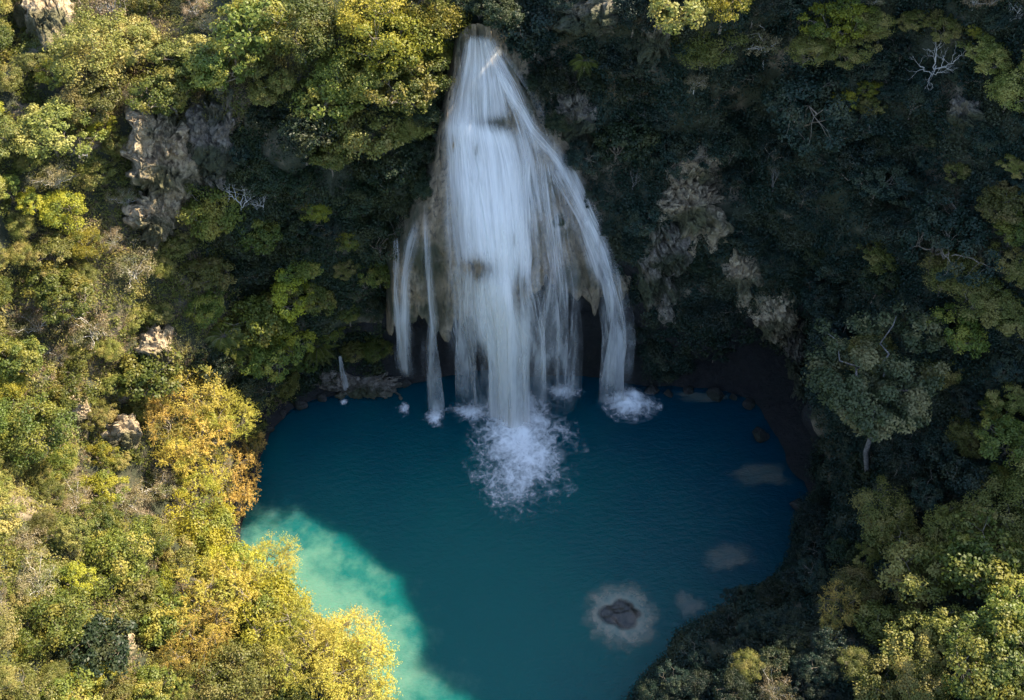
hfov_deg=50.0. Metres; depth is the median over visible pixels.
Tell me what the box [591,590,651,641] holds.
submerged rock
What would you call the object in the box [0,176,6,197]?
olive bush
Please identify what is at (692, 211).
rock outcrop
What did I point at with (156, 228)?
rock outcrop
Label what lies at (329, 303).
green tree
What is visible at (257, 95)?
olive bush
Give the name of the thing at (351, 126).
olive bush
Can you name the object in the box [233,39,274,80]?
olive bush
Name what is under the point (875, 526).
olive bush
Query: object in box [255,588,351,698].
golden tree
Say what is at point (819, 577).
shade tree
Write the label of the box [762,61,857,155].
shade tree
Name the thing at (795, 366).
rock outcrop
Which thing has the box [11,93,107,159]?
olive bush
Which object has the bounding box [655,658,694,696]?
shade tree
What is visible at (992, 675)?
green tree
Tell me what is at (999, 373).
shade tree
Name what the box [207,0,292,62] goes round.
green tree
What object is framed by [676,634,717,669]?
shade tree
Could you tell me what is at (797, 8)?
shade tree
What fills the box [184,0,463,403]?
recess undergrowth
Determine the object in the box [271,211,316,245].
dark tree
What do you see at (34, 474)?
olive bush
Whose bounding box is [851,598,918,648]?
olive bush
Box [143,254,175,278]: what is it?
olive bush
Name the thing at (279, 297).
yellow green tree
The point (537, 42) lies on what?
shade tree
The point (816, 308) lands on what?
shade tree
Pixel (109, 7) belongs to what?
dry bush
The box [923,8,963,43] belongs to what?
olive bush
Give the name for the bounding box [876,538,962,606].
olive bush
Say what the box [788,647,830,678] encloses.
shade tree
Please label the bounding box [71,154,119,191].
olive bush
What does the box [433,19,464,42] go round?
dark tree
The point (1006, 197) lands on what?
olive bush
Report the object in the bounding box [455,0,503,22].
dark tree
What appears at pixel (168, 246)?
olive bush
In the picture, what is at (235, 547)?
yellow green tree
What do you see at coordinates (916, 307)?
shade tree
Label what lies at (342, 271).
olive bush
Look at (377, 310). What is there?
dark tree
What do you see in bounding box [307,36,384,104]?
green tree
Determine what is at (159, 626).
green tree
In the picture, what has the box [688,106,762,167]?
shade tree
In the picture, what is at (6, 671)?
olive bush
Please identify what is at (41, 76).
yellow green tree
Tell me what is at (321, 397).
boulder
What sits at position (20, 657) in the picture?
green tree
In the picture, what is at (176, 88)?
green tree
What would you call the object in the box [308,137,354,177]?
olive bush
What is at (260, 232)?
green tree
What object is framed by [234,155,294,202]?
dark tree
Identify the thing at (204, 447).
orange tree
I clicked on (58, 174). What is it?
dry bush
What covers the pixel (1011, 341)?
shade tree
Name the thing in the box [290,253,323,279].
green tree
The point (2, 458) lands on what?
olive bush
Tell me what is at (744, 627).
shade tree
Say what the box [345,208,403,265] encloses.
dark tree
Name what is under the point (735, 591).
shade tree
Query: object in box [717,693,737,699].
shade tree
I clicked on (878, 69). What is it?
shade tree
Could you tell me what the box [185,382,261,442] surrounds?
golden tree
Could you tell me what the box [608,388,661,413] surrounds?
foam
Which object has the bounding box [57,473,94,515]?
dry bush
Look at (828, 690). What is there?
shade tree
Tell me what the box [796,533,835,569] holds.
shade tree
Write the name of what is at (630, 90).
dark tree
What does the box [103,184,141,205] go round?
dry bush
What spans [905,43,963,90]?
bare tree
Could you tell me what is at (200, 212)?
green tree
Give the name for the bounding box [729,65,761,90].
shade tree
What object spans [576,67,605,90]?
dark tree
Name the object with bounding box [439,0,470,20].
dark tree
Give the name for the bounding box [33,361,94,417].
green tree
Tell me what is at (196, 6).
dry bush
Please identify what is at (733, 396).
boulder
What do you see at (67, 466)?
green tree
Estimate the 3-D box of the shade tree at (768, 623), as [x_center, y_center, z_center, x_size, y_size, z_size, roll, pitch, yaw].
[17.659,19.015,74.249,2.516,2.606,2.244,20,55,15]
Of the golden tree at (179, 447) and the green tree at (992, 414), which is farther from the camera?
the golden tree at (179, 447)
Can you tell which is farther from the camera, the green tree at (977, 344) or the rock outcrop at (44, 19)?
the rock outcrop at (44, 19)
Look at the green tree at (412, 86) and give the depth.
77.80 m
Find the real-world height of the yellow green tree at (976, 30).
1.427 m
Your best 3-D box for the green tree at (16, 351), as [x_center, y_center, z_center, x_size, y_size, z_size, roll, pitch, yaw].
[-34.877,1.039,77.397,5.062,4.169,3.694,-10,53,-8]
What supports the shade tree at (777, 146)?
on the terrain
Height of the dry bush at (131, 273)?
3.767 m
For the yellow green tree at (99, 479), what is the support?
on the terrain
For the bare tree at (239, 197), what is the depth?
83.93 m
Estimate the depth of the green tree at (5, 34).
85.15 m
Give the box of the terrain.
[0,0,1023,699]
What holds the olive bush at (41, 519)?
on the terrain
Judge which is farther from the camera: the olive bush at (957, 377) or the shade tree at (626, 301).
the shade tree at (626, 301)
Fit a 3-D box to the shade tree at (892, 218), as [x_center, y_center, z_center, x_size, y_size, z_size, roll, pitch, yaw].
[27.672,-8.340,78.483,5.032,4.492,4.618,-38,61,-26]
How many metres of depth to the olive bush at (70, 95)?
80.55 m
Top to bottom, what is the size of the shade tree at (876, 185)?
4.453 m
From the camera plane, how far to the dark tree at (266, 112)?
80.48 m
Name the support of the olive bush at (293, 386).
on the terrain
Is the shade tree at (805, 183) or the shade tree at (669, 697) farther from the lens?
the shade tree at (805, 183)
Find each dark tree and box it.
[48,613,138,687]
[188,341,234,384]
[223,365,283,405]
[229,255,273,284]
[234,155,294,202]
[244,104,276,135]
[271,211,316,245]
[275,98,344,164]
[286,170,316,196]
[332,178,383,217]
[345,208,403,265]
[349,294,385,317]
[351,146,421,192]
[393,197,415,220]
[405,136,442,168]
[406,91,444,129]
[408,163,432,200]
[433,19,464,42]
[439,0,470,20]
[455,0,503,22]
[479,0,523,28]
[520,73,539,93]
[534,56,586,100]
[544,106,577,136]
[551,212,567,228]
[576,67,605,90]
[588,106,663,161]
[614,76,657,107]
[687,255,719,275]
[711,668,750,699]
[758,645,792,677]
[775,624,810,655]
[825,537,860,567]
[841,370,858,382]
[844,453,882,498]
[858,133,893,157]
[858,263,904,303]
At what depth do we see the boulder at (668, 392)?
96.99 m
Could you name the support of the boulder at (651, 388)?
in the water
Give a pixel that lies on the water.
(676, 510)
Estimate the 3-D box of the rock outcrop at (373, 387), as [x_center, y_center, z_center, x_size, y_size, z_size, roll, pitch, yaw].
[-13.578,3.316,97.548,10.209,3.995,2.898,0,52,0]
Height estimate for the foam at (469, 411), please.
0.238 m
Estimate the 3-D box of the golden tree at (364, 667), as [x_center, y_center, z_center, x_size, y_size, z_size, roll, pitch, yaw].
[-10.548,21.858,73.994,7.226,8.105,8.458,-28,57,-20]
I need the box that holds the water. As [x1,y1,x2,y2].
[240,369,808,699]
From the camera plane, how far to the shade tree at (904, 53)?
76.49 m
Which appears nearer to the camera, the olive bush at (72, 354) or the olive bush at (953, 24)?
the olive bush at (953, 24)
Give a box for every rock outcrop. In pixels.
[13,0,78,58]
[62,389,92,443]
[98,633,138,679]
[99,413,142,450]
[120,94,202,220]
[121,190,177,252]
[134,323,176,378]
[185,80,239,196]
[310,370,402,399]
[552,0,621,39]
[554,61,597,162]
[634,222,679,327]
[637,4,673,72]
[648,222,692,289]
[655,150,734,258]
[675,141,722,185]
[720,247,764,313]
[748,288,800,349]
[782,320,808,400]
[946,94,986,138]
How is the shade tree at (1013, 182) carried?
on the terrain
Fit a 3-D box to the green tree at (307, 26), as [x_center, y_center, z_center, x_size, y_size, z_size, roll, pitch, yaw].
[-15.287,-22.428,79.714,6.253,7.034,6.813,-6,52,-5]
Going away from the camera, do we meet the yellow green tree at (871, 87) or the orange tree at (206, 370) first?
the yellow green tree at (871, 87)
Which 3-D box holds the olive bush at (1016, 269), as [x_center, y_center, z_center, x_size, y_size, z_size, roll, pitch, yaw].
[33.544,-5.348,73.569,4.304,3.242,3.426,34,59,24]
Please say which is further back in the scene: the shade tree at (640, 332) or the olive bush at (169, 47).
the shade tree at (640, 332)
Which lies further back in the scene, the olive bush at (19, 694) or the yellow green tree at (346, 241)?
the yellow green tree at (346, 241)
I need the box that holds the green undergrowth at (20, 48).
[0,0,435,699]
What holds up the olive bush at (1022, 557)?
on the terrain
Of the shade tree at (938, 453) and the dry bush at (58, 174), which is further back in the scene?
the dry bush at (58, 174)
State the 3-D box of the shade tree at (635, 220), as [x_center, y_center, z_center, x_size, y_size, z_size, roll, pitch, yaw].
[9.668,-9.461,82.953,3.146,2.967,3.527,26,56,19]
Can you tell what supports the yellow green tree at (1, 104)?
on the terrain
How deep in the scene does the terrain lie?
83.75 m
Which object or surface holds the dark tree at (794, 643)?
on the terrain
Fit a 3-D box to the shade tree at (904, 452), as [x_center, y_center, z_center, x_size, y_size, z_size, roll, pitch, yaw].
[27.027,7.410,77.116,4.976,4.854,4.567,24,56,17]
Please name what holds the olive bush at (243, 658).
on the terrain
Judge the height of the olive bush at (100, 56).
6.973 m
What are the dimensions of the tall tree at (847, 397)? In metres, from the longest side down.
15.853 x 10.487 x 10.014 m
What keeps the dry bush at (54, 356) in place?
on the terrain
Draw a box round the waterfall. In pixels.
[395,39,625,428]
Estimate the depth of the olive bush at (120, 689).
68.48 m
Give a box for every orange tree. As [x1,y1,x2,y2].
[139,391,196,454]
[153,363,223,422]
[161,411,234,467]
[207,473,260,524]
[208,446,261,503]
[232,423,266,458]
[816,578,878,629]
[819,614,842,641]
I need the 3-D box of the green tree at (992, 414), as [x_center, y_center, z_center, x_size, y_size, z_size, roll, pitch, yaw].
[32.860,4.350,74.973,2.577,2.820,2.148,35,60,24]
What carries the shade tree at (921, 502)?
on the terrain
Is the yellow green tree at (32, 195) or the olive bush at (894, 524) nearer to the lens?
the olive bush at (894, 524)
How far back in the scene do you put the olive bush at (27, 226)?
80.21 m
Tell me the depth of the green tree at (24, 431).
74.80 m
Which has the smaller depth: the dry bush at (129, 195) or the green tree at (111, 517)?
the green tree at (111, 517)
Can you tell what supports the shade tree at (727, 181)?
on the terrain
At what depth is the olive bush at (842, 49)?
75.08 m
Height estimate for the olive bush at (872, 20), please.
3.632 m
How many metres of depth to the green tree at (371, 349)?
94.61 m
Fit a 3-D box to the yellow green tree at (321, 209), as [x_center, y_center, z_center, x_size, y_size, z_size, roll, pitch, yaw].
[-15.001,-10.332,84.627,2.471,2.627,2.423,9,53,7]
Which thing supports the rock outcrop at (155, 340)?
on the terrain
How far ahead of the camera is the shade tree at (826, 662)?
69.27 m
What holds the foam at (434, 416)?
on the water
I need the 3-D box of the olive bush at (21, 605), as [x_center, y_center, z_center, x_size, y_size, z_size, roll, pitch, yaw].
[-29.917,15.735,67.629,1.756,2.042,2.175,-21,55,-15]
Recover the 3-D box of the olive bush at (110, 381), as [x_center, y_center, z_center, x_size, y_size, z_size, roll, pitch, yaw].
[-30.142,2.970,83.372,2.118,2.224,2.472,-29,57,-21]
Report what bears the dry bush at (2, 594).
on the terrain
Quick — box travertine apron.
[386,23,633,341]
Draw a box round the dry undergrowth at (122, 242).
[0,0,429,699]
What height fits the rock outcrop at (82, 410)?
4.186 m
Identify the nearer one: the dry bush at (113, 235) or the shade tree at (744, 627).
the shade tree at (744, 627)
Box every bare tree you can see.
[225,184,257,210]
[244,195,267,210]
[769,161,778,196]
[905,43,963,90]
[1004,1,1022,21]
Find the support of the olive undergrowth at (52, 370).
on the terrain
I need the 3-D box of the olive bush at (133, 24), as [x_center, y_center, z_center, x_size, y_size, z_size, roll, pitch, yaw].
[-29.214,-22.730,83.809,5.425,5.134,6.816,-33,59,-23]
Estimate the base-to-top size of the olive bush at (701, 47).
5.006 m
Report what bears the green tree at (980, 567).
on the terrain
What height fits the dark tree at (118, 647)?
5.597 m
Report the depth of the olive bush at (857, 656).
68.25 m
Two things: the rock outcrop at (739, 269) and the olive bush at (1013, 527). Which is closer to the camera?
the olive bush at (1013, 527)
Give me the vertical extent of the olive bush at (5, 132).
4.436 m
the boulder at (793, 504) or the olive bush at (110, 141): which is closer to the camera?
the olive bush at (110, 141)
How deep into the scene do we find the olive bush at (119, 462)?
82.05 m
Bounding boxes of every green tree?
[0,14,13,52]
[0,100,5,114]
[0,173,20,199]
[0,275,13,311]
[0,335,47,381]
[0,366,28,400]
[0,389,82,469]
[0,397,20,437]
[11,584,94,658]
[11,636,38,663]
[14,186,43,214]
[20,258,97,324]
[33,57,82,90]
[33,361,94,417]
[35,666,102,699]
[36,186,87,234]
[38,441,79,480]
[42,560,98,597]
[62,226,108,262]
[64,468,130,510]
[66,659,116,697]
[72,521,154,600]
[75,497,125,537]
[85,440,120,470]
[87,109,117,140]
[115,344,183,401]
[120,0,160,18]
[122,512,176,560]
[125,59,200,118]
[131,663,175,699]
[135,591,196,650]
[137,561,175,608]
[161,669,194,699]
[163,481,239,558]
[176,183,253,243]
[180,288,225,329]
[183,34,266,100]
[194,540,266,591]
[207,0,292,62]
[216,570,312,662]
[217,289,288,347]
[232,337,304,383]
[233,218,285,256]
[257,0,340,70]
[264,677,312,699]
[270,264,315,322]
[271,313,317,355]
[284,280,336,316]
[289,71,364,131]
[289,353,323,374]
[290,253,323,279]
[300,203,332,222]
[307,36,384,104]
[314,326,346,345]
[330,5,449,77]
[331,0,406,51]
[334,301,362,326]
[336,231,364,251]
[357,260,389,288]
[359,334,393,362]
[364,51,455,124]
[401,0,471,46]
[420,35,453,63]
[703,0,751,33]
[797,0,877,46]
[832,88,857,111]
[855,80,883,97]
[925,303,990,358]
[933,508,1023,602]
[941,598,1023,699]
[962,24,983,39]
[973,414,1023,468]
[973,573,1023,653]
[976,462,1016,498]
[978,394,1020,420]
[992,205,1023,248]
[1011,672,1023,699]
[1019,534,1023,551]
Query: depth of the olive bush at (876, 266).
78.79 m
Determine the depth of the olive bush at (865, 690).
66.86 m
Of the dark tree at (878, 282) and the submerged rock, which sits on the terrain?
the dark tree at (878, 282)
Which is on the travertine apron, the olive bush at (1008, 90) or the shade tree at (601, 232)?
the shade tree at (601, 232)
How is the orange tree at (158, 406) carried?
on the terrain
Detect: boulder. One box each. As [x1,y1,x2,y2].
[264,425,274,432]
[280,409,285,417]
[293,400,307,409]
[317,393,326,401]
[644,383,659,394]
[663,389,672,397]
[683,386,692,394]
[706,387,723,401]
[729,393,736,399]
[742,398,754,409]
[752,427,769,442]
[789,498,801,512]
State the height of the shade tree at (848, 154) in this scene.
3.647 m
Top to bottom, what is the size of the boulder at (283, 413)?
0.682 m
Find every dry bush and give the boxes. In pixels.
[0,577,7,606]
[2,305,59,337]
[5,520,46,554]
[10,546,62,600]
[23,157,79,188]
[43,344,71,368]
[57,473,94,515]
[58,302,114,353]
[71,0,131,19]
[96,224,123,252]
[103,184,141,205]
[106,234,157,293]
[111,481,151,517]
[130,467,181,502]
[180,0,211,17]
[192,11,227,34]
[684,68,710,93]
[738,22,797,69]
[754,660,798,699]
[866,0,884,5]
[960,0,1003,10]
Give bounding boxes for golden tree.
[149,420,204,477]
[156,599,234,677]
[159,549,271,637]
[172,445,231,501]
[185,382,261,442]
[238,531,301,584]
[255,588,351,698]
[302,606,402,699]
[306,603,385,676]
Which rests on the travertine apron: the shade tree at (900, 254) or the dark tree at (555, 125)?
the dark tree at (555, 125)
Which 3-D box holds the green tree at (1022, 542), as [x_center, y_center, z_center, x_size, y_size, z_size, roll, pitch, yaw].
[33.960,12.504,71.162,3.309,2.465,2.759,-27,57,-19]
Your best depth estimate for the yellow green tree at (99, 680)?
67.17 m
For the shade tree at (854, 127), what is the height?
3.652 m
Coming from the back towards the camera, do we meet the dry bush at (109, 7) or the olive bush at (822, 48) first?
the dry bush at (109, 7)
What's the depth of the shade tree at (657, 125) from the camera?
79.71 m
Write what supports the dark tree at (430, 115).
on the terrain
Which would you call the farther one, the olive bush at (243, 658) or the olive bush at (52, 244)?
the olive bush at (52, 244)
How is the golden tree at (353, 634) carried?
on the terrain
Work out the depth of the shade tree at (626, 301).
87.87 m
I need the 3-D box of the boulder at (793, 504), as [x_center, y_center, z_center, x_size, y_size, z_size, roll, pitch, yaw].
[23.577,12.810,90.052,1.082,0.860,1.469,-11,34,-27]
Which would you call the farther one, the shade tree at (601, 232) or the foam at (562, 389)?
the foam at (562, 389)
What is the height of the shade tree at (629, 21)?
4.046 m
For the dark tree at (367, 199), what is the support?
on the terrain
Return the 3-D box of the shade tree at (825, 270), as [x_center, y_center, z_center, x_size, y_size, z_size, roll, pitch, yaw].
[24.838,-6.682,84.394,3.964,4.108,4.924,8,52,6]
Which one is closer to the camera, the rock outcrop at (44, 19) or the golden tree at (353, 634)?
the golden tree at (353, 634)
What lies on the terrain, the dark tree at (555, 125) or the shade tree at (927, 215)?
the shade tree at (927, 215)
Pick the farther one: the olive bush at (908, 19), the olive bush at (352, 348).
the olive bush at (352, 348)
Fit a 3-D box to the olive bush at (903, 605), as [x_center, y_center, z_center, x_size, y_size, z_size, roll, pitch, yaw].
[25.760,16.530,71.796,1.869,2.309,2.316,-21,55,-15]
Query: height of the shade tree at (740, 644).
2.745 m
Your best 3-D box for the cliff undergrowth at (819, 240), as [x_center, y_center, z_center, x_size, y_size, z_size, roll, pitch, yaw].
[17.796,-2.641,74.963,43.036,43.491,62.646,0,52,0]
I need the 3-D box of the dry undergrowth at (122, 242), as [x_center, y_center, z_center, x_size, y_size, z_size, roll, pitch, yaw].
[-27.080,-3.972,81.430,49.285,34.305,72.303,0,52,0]
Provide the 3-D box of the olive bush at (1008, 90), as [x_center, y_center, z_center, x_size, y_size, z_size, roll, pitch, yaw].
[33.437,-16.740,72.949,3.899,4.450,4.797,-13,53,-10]
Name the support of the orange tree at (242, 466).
on the terrain
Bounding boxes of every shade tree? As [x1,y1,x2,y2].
[225,141,254,166]
[296,674,326,699]
[306,218,342,240]
[497,4,565,58]
[550,0,586,9]
[562,139,602,174]
[581,183,612,210]
[595,221,617,237]
[597,39,637,82]
[611,0,666,38]
[618,287,642,306]
[619,233,653,257]
[619,321,657,344]
[623,199,661,236]
[631,101,676,130]
[635,675,665,699]
[643,132,716,180]
[654,691,683,699]
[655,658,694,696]
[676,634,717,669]
[683,666,714,699]
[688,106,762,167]
[707,607,739,640]
[716,584,751,607]
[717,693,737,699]
[721,159,756,191]
[723,633,754,666]
[727,221,772,254]
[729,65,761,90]
[735,612,769,643]
[745,0,788,27]
[754,132,798,168]
[757,610,791,640]
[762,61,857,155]
[772,0,812,19]
[775,605,806,636]
[780,562,812,595]
[786,672,824,699]
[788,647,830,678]
[791,169,831,205]
[794,555,829,592]
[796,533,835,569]
[798,652,838,685]
[799,0,826,10]
[800,274,844,317]
[808,310,860,360]
[811,624,847,659]
[812,255,853,283]
[814,683,852,699]
[818,97,881,143]
[823,147,916,205]
[825,406,844,422]
[832,139,877,174]
[839,436,873,464]
[852,41,898,80]
[857,438,885,469]
[866,203,932,246]
[868,426,933,481]
[879,32,920,65]
[881,236,918,260]
[888,62,955,119]
[888,174,935,209]
[896,284,931,312]
[897,184,1004,287]
[904,289,955,343]
[907,462,948,512]
[912,427,958,462]
[937,451,1001,504]
[946,65,983,89]
[948,383,1002,421]
[959,119,1010,155]
[982,7,1020,31]
[989,346,1023,381]
[1008,327,1023,353]
[1010,168,1023,195]
[1011,77,1023,127]
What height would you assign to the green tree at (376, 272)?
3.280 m
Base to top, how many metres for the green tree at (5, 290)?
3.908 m
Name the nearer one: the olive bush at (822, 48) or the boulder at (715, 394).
the olive bush at (822, 48)
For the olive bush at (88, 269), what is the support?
on the terrain
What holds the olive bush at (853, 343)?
on the terrain
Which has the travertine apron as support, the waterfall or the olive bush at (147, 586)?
the waterfall
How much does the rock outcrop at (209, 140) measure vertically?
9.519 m
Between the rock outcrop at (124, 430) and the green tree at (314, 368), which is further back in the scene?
the green tree at (314, 368)
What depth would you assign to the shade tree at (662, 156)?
80.93 m
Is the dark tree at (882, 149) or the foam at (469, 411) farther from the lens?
the foam at (469, 411)
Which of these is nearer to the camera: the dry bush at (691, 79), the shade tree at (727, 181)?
the dry bush at (691, 79)
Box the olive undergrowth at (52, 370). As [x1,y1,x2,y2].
[0,0,425,699]
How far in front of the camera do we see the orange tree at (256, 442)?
90.68 m
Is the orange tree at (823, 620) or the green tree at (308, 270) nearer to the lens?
the orange tree at (823, 620)
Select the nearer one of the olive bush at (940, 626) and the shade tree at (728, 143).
the olive bush at (940, 626)
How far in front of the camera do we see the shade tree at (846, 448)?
81.30 m
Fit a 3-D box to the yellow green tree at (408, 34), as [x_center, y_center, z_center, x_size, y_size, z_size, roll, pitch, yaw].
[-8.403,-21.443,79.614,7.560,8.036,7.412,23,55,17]
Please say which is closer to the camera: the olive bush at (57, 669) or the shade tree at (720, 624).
the olive bush at (57, 669)
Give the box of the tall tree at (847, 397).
[800,300,949,470]
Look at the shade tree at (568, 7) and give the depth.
74.85 m
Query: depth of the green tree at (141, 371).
82.69 m
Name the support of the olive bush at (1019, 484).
on the terrain
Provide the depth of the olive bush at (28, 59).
83.16 m
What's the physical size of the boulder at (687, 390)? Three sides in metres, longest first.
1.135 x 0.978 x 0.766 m
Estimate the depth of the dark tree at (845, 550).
76.01 m
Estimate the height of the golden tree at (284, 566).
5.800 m
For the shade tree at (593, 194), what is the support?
on the travertine apron
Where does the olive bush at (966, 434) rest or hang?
on the terrain
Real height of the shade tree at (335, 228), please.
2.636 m
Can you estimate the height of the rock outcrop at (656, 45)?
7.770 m
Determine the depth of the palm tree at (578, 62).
79.18 m
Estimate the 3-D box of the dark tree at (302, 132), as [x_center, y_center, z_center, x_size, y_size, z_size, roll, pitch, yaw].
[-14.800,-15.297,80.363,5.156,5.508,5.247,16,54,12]
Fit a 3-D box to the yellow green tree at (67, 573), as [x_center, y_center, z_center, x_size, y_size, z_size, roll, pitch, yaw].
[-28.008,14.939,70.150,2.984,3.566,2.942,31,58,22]
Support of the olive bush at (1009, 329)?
on the terrain
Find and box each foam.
[428,408,440,422]
[456,405,483,417]
[484,394,562,495]
[551,384,573,397]
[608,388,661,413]
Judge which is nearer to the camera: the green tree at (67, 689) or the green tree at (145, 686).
the green tree at (67, 689)
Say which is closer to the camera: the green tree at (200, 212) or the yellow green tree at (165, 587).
the yellow green tree at (165, 587)
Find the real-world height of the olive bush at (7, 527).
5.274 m
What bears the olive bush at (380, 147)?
on the terrain
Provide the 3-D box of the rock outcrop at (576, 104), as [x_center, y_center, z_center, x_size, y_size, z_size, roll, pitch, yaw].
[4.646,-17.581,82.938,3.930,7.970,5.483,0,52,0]
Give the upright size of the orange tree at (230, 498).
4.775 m
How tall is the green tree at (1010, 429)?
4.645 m
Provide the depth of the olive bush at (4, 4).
86.82 m
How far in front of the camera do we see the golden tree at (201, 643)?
72.96 m
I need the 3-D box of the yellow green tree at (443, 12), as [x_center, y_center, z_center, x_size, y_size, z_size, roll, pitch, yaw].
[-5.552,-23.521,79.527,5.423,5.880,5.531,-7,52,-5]
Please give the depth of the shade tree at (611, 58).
77.98 m
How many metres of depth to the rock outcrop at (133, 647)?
71.99 m
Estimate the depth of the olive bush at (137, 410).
84.11 m
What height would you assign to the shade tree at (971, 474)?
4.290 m
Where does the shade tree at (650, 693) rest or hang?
on the terrain
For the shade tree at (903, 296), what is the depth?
77.09 m
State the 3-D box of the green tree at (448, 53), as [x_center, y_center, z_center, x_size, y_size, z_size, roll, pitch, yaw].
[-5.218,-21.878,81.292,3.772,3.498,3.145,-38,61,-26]
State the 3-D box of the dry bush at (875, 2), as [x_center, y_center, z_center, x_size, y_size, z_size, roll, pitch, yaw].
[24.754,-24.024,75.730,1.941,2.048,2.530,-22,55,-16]
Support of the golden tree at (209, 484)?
on the terrain
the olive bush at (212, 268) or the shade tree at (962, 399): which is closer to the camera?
the shade tree at (962, 399)
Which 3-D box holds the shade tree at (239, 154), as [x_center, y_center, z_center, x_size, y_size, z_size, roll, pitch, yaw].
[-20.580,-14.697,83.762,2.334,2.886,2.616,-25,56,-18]
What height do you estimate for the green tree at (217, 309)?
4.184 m
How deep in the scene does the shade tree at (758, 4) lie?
74.44 m
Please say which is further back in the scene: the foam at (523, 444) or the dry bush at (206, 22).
the foam at (523, 444)
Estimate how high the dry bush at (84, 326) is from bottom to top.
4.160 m
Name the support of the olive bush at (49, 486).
on the terrain
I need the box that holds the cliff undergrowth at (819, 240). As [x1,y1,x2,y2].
[471,0,1023,699]
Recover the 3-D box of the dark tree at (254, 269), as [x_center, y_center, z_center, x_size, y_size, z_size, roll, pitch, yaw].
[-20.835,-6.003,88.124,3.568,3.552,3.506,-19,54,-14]
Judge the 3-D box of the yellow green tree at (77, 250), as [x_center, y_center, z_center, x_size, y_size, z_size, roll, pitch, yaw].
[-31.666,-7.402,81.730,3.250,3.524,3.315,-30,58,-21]
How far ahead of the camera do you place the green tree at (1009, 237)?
71.96 m
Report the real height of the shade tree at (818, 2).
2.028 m
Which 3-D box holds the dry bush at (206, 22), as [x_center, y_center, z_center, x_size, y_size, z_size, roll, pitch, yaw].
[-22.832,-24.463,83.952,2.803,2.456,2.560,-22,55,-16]
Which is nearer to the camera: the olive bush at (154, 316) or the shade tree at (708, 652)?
the shade tree at (708, 652)
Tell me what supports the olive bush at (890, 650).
on the terrain
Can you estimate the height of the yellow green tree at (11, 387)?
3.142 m
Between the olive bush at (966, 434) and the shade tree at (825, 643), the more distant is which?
the olive bush at (966, 434)
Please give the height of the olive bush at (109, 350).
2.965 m
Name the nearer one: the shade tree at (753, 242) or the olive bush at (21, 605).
the olive bush at (21, 605)
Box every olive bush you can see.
[0,0,12,20]
[0,64,23,94]
[0,109,22,158]
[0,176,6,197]
[0,244,9,267]
[0,441,7,466]
[0,452,30,481]
[0,471,15,502]
[0,487,22,539]
[0,600,26,653]
[0,658,19,699]
[1,659,58,699]
[4,209,37,239]
[6,237,34,265]
[7,587,37,618]
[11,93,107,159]
[12,153,44,172]
[15,51,50,71]
[22,456,52,486]
[24,231,74,276]
[26,507,57,537]
[29,479,66,504]
[34,659,68,687]
[42,5,143,90]
[50,510,95,551]
[58,53,128,124]
[60,339,91,372]
[66,259,101,282]
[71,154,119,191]
[80,398,118,431]
[89,337,124,362]
[90,13,159,65]
[97,668,136,699]
[99,370,126,396]
[100,132,127,157]
[106,449,131,471]
[113,567,159,624]
[121,302,147,332]
[124,396,154,424]
[139,302,175,324]
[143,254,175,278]
[145,33,232,88]
[147,646,181,672]
[158,534,195,580]
[161,233,195,259]
[170,688,197,699]
[179,253,236,294]
[184,635,289,699]
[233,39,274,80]
[246,68,283,106]
[268,67,296,93]
[273,370,299,398]
[308,103,363,139]
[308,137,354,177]
[326,105,411,160]
[333,258,359,280]
[338,339,369,362]
[391,104,438,143]
[647,0,713,42]
[668,25,749,72]
[731,648,766,683]
[784,30,835,67]
[824,31,882,69]
[829,563,890,610]
[837,645,882,681]
[845,4,895,40]
[845,332,900,373]
[848,474,922,553]
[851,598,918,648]
[852,541,882,569]
[852,654,908,699]
[856,96,887,115]
[857,238,898,275]
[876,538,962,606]
[879,604,942,681]
[883,517,940,587]
[890,645,953,699]
[892,586,925,613]
[895,7,932,31]
[914,601,991,676]
[917,245,984,297]
[920,359,965,390]
[920,498,998,559]
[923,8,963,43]
[943,162,973,183]
[943,413,1001,459]
[951,275,1023,326]
[953,473,1023,557]
[955,31,1012,75]
[974,180,1023,234]
[974,291,1023,338]
[983,62,1023,114]
[986,381,1023,414]
[987,240,1023,288]
[995,153,1023,178]
[999,458,1023,514]
[1006,543,1023,578]
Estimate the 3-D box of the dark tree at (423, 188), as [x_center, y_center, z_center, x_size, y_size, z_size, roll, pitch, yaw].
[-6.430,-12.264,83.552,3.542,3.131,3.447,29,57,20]
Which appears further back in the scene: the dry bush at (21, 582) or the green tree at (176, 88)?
the green tree at (176, 88)
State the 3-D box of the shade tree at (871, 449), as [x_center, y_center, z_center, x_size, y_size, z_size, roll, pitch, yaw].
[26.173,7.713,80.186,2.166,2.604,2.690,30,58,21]
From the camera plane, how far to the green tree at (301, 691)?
71.64 m

